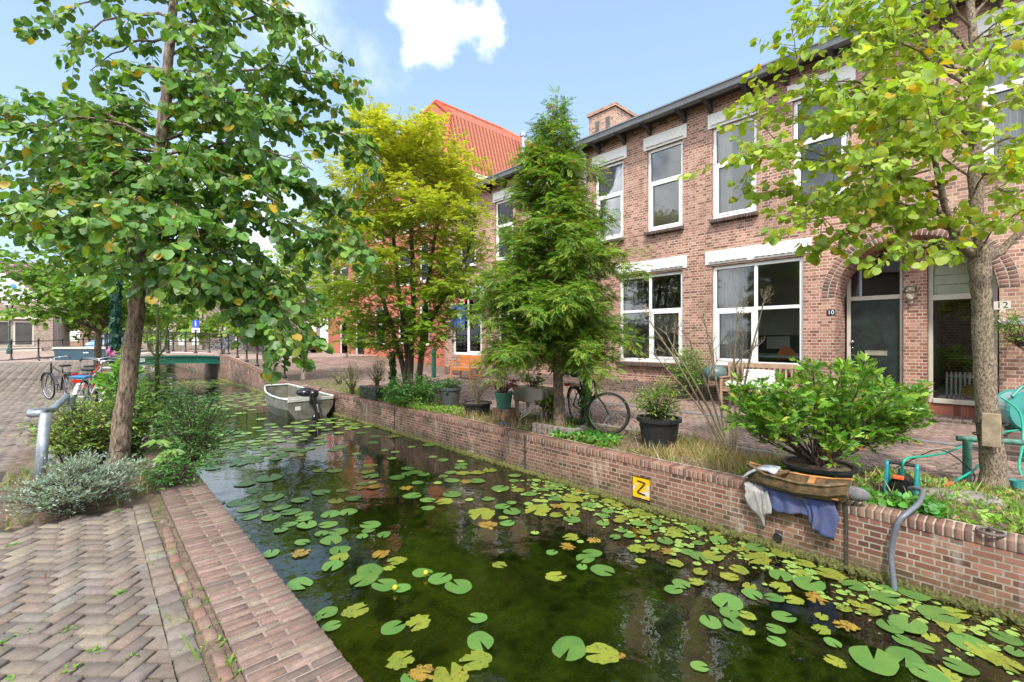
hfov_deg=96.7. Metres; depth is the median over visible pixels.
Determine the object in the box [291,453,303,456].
lily pad
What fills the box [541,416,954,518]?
ivy mat
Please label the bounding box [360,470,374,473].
lily pad
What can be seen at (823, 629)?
lily pad
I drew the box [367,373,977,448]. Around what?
kerb
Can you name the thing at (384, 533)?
lily pad
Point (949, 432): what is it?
sidewalk
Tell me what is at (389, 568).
lily pad
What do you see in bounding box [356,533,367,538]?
lily pad
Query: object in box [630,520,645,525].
lily pad
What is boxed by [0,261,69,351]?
gabled house
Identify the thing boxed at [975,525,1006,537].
mooring ring
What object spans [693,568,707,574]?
lily pad
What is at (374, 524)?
lily pad
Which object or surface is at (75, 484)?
lavender bush
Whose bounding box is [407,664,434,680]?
lily pad
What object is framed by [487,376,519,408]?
potted maple
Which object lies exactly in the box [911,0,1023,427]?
terraced house
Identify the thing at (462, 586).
lily pad
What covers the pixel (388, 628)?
lily pad
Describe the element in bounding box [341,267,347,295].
window
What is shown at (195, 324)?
traffic sign
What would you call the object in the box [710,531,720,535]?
lily pad
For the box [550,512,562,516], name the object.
lily pad
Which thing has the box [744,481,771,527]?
grey rag
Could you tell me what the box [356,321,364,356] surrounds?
window
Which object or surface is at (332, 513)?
lily pad
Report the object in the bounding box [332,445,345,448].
lily pad
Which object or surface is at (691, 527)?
lily pad
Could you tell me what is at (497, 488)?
lily pad
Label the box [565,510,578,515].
lily pad
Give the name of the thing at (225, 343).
bicycle
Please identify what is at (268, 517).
lily pad
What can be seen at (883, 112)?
lime tree
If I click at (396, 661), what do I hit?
lily pad
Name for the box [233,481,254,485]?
lily pad
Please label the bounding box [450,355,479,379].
garden bench
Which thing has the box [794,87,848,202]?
window
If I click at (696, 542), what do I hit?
lily pad
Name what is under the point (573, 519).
lily pad
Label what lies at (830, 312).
house number
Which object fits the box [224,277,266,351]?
street tree
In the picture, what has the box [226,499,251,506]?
lily pad
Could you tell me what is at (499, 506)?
lily pad
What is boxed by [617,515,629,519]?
lily pad
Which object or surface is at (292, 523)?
lily pad
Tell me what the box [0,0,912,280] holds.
sky
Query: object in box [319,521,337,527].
lily pad
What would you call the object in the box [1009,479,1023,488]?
green cup
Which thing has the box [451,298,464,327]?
estate board
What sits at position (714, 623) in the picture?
lily pad
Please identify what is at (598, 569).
lily pad
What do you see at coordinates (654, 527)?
lily pad
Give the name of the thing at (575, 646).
lily pad
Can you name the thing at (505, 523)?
lily pad
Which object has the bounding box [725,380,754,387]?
cushion
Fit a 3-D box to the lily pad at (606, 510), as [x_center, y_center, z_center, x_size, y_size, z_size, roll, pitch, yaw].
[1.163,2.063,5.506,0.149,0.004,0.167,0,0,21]
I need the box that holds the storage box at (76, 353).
[52,347,108,361]
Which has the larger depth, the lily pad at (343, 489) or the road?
the road
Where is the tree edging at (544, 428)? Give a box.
[532,422,586,434]
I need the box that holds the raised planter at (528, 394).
[513,372,552,420]
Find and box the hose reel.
[998,385,1023,429]
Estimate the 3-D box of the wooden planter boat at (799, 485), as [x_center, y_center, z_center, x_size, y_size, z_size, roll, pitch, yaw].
[2.723,1.377,4.373,0.354,0.245,0.860,0,0,-43]
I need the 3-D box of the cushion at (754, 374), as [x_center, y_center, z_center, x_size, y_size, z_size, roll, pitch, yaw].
[5.524,0.792,10.184,0.090,0.265,0.650,0,0,-43]
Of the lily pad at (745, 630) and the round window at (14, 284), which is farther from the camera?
the round window at (14, 284)
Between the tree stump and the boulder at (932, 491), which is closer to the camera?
the boulder at (932, 491)
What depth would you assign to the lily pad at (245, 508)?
5.57 m
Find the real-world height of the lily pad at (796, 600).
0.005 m
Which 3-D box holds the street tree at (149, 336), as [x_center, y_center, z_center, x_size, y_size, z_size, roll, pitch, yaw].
[-28.720,-2.149,35.849,4.288,6.620,4.680,0,0,-43]
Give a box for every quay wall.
[138,403,362,681]
[141,348,1023,625]
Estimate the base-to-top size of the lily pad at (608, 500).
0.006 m
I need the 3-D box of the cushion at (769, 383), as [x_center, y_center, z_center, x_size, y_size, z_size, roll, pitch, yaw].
[5.604,0.993,9.841,0.440,0.125,0.662,0,0,-43]
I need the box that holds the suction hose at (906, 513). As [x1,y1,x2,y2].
[888,486,925,591]
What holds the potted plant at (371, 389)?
on the planting strip
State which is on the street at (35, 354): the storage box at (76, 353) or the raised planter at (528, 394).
the storage box at (76, 353)
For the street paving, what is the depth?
6.94 m
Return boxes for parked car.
[86,335,122,346]
[263,344,316,352]
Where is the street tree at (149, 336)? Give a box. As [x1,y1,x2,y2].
[122,282,179,351]
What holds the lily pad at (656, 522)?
on the canal water
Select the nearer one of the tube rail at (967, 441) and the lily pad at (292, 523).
the tube rail at (967, 441)
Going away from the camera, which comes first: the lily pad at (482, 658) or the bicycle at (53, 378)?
the lily pad at (482, 658)
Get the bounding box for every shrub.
[89,346,144,407]
[131,443,216,490]
[133,366,246,469]
[327,369,355,383]
[338,359,363,393]
[373,372,455,406]
[623,374,687,450]
[637,286,773,449]
[666,344,711,400]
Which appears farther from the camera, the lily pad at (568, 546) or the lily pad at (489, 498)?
the lily pad at (489, 498)
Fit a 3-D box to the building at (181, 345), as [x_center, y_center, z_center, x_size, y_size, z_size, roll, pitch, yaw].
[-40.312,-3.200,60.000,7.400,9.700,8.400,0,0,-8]
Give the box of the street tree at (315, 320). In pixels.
[221,235,373,379]
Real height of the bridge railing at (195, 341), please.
1.315 m
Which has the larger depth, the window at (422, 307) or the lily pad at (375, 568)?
the window at (422, 307)
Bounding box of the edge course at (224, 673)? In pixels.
[159,518,235,681]
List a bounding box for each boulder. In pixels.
[922,487,970,503]
[960,490,1008,508]
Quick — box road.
[174,349,376,358]
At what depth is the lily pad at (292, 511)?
5.47 m
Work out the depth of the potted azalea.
8.98 m
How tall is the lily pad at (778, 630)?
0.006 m
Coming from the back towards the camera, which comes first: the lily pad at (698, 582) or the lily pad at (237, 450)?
the lily pad at (237, 450)
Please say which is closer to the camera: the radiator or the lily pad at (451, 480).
the lily pad at (451, 480)
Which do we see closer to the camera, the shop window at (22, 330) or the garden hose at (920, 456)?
the garden hose at (920, 456)
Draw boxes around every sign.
[192,319,199,339]
[632,475,650,500]
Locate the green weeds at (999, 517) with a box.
[339,388,1023,534]
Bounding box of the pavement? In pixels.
[0,361,162,681]
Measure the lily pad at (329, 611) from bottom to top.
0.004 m
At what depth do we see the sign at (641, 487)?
5.60 m
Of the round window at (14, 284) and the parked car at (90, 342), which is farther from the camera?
the parked car at (90, 342)
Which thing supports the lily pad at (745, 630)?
on the canal water
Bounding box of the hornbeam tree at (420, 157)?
[272,83,503,405]
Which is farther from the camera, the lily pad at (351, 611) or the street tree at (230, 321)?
the street tree at (230, 321)
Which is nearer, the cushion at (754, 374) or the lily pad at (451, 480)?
the lily pad at (451, 480)
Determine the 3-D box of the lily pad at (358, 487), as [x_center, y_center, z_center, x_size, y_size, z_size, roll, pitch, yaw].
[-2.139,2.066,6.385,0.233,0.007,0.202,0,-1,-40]
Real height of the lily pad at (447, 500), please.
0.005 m
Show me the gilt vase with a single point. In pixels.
(967, 391)
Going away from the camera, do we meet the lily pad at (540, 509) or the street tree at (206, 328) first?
the lily pad at (540, 509)
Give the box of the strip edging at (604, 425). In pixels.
[315,377,1023,494]
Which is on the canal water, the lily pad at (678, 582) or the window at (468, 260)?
the lily pad at (678, 582)
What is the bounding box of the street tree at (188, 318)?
[142,297,203,349]
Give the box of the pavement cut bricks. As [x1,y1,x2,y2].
[100,395,176,681]
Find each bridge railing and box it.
[104,329,222,355]
[104,331,210,352]
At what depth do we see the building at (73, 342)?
54.84 m
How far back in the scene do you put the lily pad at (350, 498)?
5.92 m
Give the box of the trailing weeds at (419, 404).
[358,389,439,411]
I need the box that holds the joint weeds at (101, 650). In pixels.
[0,504,241,681]
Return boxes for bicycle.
[37,356,78,399]
[70,358,115,410]
[80,356,111,402]
[94,357,118,401]
[202,334,231,349]
[213,334,242,350]
[564,366,630,433]
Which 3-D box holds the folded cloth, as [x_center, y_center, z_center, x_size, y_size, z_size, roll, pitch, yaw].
[2.514,1.327,4.582,0.220,0.160,0.313,0,0,-43]
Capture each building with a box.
[49,306,123,346]
[141,303,158,349]
[159,300,201,349]
[202,303,236,348]
[238,267,327,351]
[328,99,530,366]
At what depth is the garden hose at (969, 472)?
4.57 m
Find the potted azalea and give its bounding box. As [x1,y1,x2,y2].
[461,376,491,416]
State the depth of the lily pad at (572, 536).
4.78 m
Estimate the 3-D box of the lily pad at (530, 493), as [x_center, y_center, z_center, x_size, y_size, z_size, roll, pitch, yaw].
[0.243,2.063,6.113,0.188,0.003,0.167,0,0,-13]
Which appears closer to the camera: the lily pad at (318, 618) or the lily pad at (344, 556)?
the lily pad at (318, 618)
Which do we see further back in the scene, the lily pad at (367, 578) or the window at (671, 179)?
the window at (671, 179)
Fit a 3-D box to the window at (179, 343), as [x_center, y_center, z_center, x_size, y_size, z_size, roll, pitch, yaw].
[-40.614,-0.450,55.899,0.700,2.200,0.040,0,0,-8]
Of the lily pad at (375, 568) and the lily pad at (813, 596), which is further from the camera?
the lily pad at (375, 568)
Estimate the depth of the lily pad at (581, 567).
4.14 m
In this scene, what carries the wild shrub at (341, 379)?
on the planting strip
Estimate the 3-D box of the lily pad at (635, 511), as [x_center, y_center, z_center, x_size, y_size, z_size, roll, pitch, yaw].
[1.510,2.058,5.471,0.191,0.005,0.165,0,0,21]
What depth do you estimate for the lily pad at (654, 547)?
4.55 m
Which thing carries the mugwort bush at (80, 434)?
on the planting bed at (27, 457)
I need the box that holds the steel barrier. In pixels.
[26,394,75,494]
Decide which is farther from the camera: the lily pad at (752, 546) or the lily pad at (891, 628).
the lily pad at (752, 546)
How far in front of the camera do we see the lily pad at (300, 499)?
5.87 m
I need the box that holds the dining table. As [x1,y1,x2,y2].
[748,354,799,362]
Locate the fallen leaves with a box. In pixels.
[5,394,941,578]
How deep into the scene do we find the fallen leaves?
4.81 m
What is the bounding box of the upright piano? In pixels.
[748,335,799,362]
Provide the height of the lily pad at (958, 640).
0.006 m
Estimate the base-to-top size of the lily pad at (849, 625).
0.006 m
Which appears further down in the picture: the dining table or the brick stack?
the brick stack
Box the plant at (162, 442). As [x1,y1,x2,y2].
[136,439,184,493]
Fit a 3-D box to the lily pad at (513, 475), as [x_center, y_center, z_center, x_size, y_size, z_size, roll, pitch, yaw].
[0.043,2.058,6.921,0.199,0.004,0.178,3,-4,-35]
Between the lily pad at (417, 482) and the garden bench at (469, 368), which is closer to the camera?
the lily pad at (417, 482)
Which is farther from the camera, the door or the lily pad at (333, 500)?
the door
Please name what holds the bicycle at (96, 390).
on the planting bed at (27, 457)
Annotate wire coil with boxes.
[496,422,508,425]
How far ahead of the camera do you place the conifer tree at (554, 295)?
7.23 m
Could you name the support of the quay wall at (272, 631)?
on the canal bed
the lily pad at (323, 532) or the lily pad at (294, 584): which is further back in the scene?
the lily pad at (323, 532)
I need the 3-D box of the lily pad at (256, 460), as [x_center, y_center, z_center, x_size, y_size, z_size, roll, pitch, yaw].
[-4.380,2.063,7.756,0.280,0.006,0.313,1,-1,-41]
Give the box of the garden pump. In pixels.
[884,460,919,497]
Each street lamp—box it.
[4,303,13,353]
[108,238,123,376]
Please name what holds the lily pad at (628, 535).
on the canal water
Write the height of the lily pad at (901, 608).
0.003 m
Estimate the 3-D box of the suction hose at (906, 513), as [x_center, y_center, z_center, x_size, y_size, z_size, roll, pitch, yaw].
[3.448,1.747,3.943,0.745,0.838,0.176,0,0,-38]
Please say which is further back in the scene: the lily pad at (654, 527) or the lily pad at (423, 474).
the lily pad at (423, 474)
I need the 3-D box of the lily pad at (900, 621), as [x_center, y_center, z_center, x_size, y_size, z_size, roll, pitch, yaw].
[2.869,2.058,3.303,0.244,0.004,0.216,0,0,-38]
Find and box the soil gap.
[142,492,244,681]
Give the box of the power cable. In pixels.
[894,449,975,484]
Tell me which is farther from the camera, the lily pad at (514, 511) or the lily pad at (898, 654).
the lily pad at (514, 511)
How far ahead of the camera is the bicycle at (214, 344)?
29.56 m
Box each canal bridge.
[106,352,219,377]
[141,349,176,364]
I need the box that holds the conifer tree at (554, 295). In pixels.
[444,85,654,426]
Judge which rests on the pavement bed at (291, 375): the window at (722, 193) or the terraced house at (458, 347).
the terraced house at (458, 347)
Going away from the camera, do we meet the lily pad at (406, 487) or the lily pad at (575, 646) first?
the lily pad at (575, 646)
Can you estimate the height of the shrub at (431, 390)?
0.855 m
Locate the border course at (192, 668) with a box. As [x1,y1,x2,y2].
[133,503,209,681]
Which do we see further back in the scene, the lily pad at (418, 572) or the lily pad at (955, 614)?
the lily pad at (418, 572)
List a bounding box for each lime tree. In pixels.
[0,0,383,471]
[676,0,1023,493]
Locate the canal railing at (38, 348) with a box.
[0,337,118,360]
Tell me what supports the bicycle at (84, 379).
on the planting bed at (27, 457)
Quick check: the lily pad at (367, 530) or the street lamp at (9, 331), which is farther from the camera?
the street lamp at (9, 331)
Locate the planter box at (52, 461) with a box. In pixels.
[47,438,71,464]
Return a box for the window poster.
[655,313,676,333]
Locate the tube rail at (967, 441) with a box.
[955,435,1023,482]
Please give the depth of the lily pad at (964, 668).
2.87 m
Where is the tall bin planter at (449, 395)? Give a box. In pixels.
[436,376,465,406]
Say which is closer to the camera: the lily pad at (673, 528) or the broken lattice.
the lily pad at (673, 528)
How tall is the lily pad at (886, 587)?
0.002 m
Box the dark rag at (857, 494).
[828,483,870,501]
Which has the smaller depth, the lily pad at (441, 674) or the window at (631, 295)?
the lily pad at (441, 674)
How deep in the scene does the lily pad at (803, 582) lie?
3.83 m
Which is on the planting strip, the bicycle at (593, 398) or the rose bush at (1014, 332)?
the bicycle at (593, 398)
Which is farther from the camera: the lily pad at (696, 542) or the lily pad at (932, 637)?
the lily pad at (696, 542)
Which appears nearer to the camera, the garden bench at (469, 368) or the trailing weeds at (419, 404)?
the trailing weeds at (419, 404)
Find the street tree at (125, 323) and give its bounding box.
[101,302,162,342]
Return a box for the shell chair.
[776,347,795,359]
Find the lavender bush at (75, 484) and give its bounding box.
[0,446,162,520]
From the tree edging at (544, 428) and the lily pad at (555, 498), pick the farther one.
the tree edging at (544, 428)
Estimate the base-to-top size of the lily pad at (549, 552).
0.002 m
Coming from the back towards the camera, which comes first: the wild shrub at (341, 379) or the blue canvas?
the wild shrub at (341, 379)
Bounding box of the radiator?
[946,372,998,399]
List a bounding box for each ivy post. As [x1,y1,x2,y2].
[388,351,396,393]
[578,352,593,427]
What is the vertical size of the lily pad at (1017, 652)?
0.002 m
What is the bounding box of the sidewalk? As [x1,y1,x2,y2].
[308,357,1003,445]
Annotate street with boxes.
[0,351,34,358]
[0,351,104,362]
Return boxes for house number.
[827,310,834,315]
[994,301,1010,309]
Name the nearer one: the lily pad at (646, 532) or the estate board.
the lily pad at (646, 532)
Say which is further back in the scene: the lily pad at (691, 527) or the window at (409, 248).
the window at (409, 248)
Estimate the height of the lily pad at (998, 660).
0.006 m
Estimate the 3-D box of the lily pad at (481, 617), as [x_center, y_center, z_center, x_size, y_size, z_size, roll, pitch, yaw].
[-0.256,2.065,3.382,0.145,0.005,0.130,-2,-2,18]
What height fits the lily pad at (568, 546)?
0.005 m
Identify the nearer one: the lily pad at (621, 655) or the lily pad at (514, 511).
the lily pad at (621, 655)
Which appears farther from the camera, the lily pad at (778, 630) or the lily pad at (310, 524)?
the lily pad at (310, 524)
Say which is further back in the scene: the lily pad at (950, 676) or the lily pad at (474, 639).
the lily pad at (474, 639)
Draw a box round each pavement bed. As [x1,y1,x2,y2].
[241,356,972,413]
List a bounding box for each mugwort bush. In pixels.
[14,386,146,467]
[76,376,173,454]
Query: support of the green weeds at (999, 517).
on the pavement bed at (291, 375)
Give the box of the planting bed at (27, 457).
[0,409,156,530]
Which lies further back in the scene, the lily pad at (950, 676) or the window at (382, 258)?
the window at (382, 258)
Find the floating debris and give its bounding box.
[522,480,1023,661]
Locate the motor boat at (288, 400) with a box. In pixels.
[264,383,333,418]
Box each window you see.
[0,321,8,345]
[7,282,19,290]
[13,321,33,345]
[70,330,80,340]
[178,335,184,344]
[320,319,327,342]
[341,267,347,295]
[341,323,346,352]
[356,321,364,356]
[375,258,384,286]
[399,248,409,285]
[420,245,428,281]
[420,303,428,344]
[454,295,481,354]
[460,217,474,267]
[496,199,512,260]
[596,160,622,240]
[621,271,682,362]
[649,140,682,230]
[713,116,756,218]
[713,256,802,365]
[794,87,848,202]
[928,243,997,405]
[982,25,1023,165]
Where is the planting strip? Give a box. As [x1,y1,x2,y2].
[289,379,1023,534]
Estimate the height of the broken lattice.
0.263 m
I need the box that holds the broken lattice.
[519,405,532,419]
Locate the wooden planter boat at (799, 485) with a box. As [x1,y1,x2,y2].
[747,462,852,501]
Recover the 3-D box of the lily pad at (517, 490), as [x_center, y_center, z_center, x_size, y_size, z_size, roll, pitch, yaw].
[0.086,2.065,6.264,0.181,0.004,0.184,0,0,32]
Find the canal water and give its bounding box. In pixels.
[137,364,1023,681]
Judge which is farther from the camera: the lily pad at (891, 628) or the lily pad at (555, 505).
the lily pad at (555, 505)
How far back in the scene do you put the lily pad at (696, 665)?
2.88 m
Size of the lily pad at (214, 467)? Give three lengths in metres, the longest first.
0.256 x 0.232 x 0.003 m
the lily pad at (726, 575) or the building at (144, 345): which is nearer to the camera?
the lily pad at (726, 575)
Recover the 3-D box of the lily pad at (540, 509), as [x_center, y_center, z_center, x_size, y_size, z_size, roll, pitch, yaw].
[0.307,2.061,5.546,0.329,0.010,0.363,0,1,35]
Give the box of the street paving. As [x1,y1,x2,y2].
[259,358,1023,490]
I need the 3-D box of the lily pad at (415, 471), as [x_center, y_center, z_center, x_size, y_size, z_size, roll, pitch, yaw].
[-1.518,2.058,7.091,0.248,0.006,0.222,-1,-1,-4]
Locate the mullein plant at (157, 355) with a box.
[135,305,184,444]
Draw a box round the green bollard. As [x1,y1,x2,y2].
[432,349,435,377]
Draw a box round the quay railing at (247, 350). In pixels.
[226,333,286,377]
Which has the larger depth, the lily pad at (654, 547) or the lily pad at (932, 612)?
the lily pad at (654, 547)
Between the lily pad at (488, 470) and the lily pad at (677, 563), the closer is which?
the lily pad at (677, 563)
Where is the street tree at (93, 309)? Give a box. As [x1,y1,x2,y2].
[0,212,195,376]
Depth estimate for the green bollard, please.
18.15 m
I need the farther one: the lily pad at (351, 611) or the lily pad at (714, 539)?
the lily pad at (714, 539)
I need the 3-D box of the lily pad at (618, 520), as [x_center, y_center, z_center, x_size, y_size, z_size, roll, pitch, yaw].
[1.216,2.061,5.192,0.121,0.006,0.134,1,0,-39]
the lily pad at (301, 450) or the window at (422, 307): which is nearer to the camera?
the lily pad at (301, 450)
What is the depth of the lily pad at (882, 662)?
2.92 m
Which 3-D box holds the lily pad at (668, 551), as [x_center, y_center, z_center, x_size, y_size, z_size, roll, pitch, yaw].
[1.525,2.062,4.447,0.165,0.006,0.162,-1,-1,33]
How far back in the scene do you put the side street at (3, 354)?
34.25 m
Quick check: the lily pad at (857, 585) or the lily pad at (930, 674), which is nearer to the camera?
the lily pad at (930, 674)
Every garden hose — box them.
[901,429,1020,468]
[953,464,978,482]
[999,397,1023,475]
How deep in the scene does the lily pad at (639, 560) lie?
4.26 m
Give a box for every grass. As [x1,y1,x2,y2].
[0,380,1023,681]
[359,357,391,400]
[451,406,1023,532]
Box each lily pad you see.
[205,466,220,469]
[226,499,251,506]
[228,459,241,462]
[229,461,247,465]
[230,449,244,451]
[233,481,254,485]
[237,505,257,511]
[241,514,258,519]
[245,488,263,492]
[246,459,263,462]
[256,474,282,481]
[260,513,280,520]
[262,493,283,500]
[262,549,279,556]
[272,504,290,509]
[274,527,287,531]
[281,508,301,514]
[282,521,297,526]
[285,448,297,450]
[287,577,312,589]
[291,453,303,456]
[291,497,308,501]
[291,549,310,557]
[294,539,309,544]
[295,449,308,451]
[295,511,313,516]
[295,516,312,520]
[297,520,316,528]
[311,489,329,494]
[312,615,321,621]
[313,440,328,442]
[314,530,328,535]
[316,606,337,617]
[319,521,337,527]
[320,535,341,544]
[321,510,338,517]
[321,620,340,630]
[322,560,343,570]
[327,468,341,471]
[328,498,344,503]
[328,528,347,534]
[329,546,350,554]
[329,552,348,560]
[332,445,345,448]
[336,488,347,491]
[339,508,356,514]
[340,602,368,617]
[345,496,360,500]
[349,572,377,586]
[351,485,367,489]
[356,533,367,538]
[357,563,382,574]
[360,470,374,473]
[360,521,380,527]
[362,528,374,532]
[363,463,377,467]
[363,474,378,477]
[367,484,382,488]
[371,579,396,590]
[372,550,389,558]
[377,531,390,537]
[381,620,405,634]
[383,565,395,570]
[385,650,414,669]
[387,556,406,564]
[389,475,404,479]
[392,583,410,591]
[400,672,418,681]
[401,485,412,489]
[403,492,421,497]
[405,614,430,631]
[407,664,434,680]
[408,470,421,473]
[412,481,423,483]
[412,568,432,576]
[418,472,429,475]
[420,497,434,501]
[421,506,434,509]
[428,573,451,584]
[433,662,468,681]
[435,498,452,503]
[443,491,460,496]
[444,478,459,481]
[445,579,471,593]
[454,466,466,468]
[455,471,469,474]
[459,649,491,670]
[467,631,493,649]
[468,508,494,519]
[468,612,486,622]
[469,470,484,473]
[469,478,484,482]
[479,521,497,528]
[482,468,496,471]
[482,497,492,500]
[491,485,508,490]
[492,561,506,567]
[495,503,509,508]
[500,520,514,525]
[503,508,519,514]
[508,474,520,476]
[511,488,524,491]
[523,492,536,495]
[524,504,550,514]
[545,571,565,580]
[546,550,557,554]
[548,496,560,500]
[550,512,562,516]
[551,504,562,507]
[552,636,585,660]
[553,483,564,486]
[558,543,575,549]
[559,494,583,501]
[559,502,579,509]
[562,533,578,540]
[563,516,580,522]
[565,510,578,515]
[576,554,594,562]
[577,564,586,569]
[581,502,593,506]
[583,549,601,556]
[586,642,618,663]
[587,537,600,542]
[590,564,614,575]
[596,520,608,525]
[598,514,609,517]
[602,499,614,502]
[602,508,613,512]
[610,534,620,538]
[611,502,623,506]
[613,518,624,522]
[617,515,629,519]
[617,528,627,531]
[618,652,625,658]
[623,532,635,537]
[626,544,647,552]
[630,509,644,513]
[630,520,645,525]
[635,558,645,562]
[636,529,650,534]
[639,512,652,517]
[645,544,659,550]
[647,525,657,529]
[651,519,662,523]
[657,537,672,543]
[661,548,675,554]
[664,585,682,593]
[666,531,682,536]
[666,559,683,566]
[667,526,682,532]
[672,579,689,587]
[681,549,694,554]
[686,525,702,531]
[688,578,704,585]
[690,551,708,560]
[690,661,708,671]
[693,540,704,544]
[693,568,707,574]
[699,615,721,628]
[701,550,724,560]
[709,536,726,543]
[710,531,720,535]
[712,593,742,609]
[716,544,736,551]
[720,572,739,580]
[720,607,739,617]
[723,617,745,630]
[729,564,748,574]
[738,546,749,551]
[739,610,756,619]
[741,588,762,599]
[742,582,756,589]
[742,627,754,634]
[743,552,771,564]
[745,543,766,550]
[764,593,784,601]
[766,623,785,633]
[767,636,785,645]
[769,569,792,580]
[769,581,791,591]
[770,547,794,557]
[772,611,796,622]
[783,595,804,604]
[793,569,810,576]
[793,576,825,590]
[794,559,815,567]
[804,591,828,604]
[811,624,830,634]
[814,612,828,620]
[815,567,846,580]
[823,637,841,647]
[823,654,846,667]
[833,620,859,631]
[836,604,852,611]
[841,580,866,590]
[847,599,861,606]
[848,646,899,675]
[853,603,882,615]
[868,590,902,604]
[876,619,903,633]
[877,585,894,591]
[885,646,925,668]
[888,614,927,633]
[889,604,908,611]
[892,634,916,646]
[897,587,931,600]
[909,662,949,681]
[913,641,934,652]
[916,605,960,622]
[921,632,940,641]
[926,664,962,681]
[935,620,965,633]
[942,606,970,618]
[942,657,979,674]
[947,632,988,653]
[964,641,1002,659]
[986,653,1023,673]
[989,630,1023,645]
[1004,646,1023,656]
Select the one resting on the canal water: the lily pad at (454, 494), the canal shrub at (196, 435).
the lily pad at (454, 494)
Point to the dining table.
(797, 357)
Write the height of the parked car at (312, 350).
1.515 m
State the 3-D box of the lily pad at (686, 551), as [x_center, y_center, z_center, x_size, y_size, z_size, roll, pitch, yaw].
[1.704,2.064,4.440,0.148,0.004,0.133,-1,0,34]
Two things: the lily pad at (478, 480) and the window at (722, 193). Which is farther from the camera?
the window at (722, 193)
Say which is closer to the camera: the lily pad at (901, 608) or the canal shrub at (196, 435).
the lily pad at (901, 608)
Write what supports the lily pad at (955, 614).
on the canal water
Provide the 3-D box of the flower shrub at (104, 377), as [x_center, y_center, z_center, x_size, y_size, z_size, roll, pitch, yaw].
[-8.624,0.815,9.885,0.848,1.383,3.583,0,0,-43]
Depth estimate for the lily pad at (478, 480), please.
6.67 m
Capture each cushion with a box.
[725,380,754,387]
[743,369,774,381]
[752,382,783,389]
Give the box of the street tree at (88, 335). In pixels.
[53,303,123,342]
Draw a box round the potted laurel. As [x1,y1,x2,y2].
[720,351,940,477]
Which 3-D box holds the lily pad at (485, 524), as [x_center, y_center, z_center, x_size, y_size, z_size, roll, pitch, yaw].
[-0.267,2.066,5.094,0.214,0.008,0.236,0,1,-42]
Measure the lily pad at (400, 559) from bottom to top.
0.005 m
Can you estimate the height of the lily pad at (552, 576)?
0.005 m
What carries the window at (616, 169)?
in the terraced house at (713, 256)
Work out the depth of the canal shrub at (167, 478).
4.60 m
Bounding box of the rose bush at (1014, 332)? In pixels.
[993,303,1023,351]
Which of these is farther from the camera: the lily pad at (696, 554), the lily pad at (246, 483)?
the lily pad at (246, 483)
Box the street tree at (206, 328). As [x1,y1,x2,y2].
[178,259,243,353]
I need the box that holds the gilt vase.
[961,385,974,399]
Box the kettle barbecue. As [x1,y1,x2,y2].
[703,364,726,402]
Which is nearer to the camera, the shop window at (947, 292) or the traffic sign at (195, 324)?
the shop window at (947, 292)
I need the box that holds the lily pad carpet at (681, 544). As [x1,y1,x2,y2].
[137,378,1019,681]
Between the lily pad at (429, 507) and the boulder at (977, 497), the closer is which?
the boulder at (977, 497)
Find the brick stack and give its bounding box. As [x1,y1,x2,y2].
[1004,426,1023,461]
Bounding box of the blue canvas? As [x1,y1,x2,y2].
[762,486,838,540]
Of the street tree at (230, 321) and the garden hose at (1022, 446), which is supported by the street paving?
the garden hose at (1022, 446)
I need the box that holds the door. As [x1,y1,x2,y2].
[851,299,899,398]
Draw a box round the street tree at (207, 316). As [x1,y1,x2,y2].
[161,301,228,348]
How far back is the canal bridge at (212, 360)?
23.19 m
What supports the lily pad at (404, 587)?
on the canal water
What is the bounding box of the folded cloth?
[742,465,780,477]
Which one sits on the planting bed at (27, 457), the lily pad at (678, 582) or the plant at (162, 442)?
the plant at (162, 442)
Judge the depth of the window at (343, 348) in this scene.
34.52 m
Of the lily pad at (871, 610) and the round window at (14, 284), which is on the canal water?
the lily pad at (871, 610)
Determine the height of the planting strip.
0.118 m
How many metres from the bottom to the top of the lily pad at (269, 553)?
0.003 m
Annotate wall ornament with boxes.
[902,284,918,305]
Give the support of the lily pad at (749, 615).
on the canal water
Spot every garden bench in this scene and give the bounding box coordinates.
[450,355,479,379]
[719,362,797,404]
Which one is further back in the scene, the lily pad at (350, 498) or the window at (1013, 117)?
the window at (1013, 117)
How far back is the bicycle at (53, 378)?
11.20 m
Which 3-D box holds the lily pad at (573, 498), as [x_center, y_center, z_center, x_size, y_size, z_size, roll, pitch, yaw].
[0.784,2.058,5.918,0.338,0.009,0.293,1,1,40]
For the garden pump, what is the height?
0.327 m
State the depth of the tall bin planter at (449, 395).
9.88 m
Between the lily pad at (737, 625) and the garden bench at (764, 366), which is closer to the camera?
the lily pad at (737, 625)
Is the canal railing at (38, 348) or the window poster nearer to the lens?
the window poster
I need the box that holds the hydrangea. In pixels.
[534,380,553,421]
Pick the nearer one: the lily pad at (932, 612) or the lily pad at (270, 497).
the lily pad at (932, 612)
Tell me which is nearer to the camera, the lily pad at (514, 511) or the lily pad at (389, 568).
the lily pad at (389, 568)
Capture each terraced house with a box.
[434,144,587,387]
[575,9,927,409]
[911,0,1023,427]
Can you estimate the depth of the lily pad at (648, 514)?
5.38 m
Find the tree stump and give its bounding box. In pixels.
[492,407,515,420]
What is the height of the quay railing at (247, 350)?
1.801 m

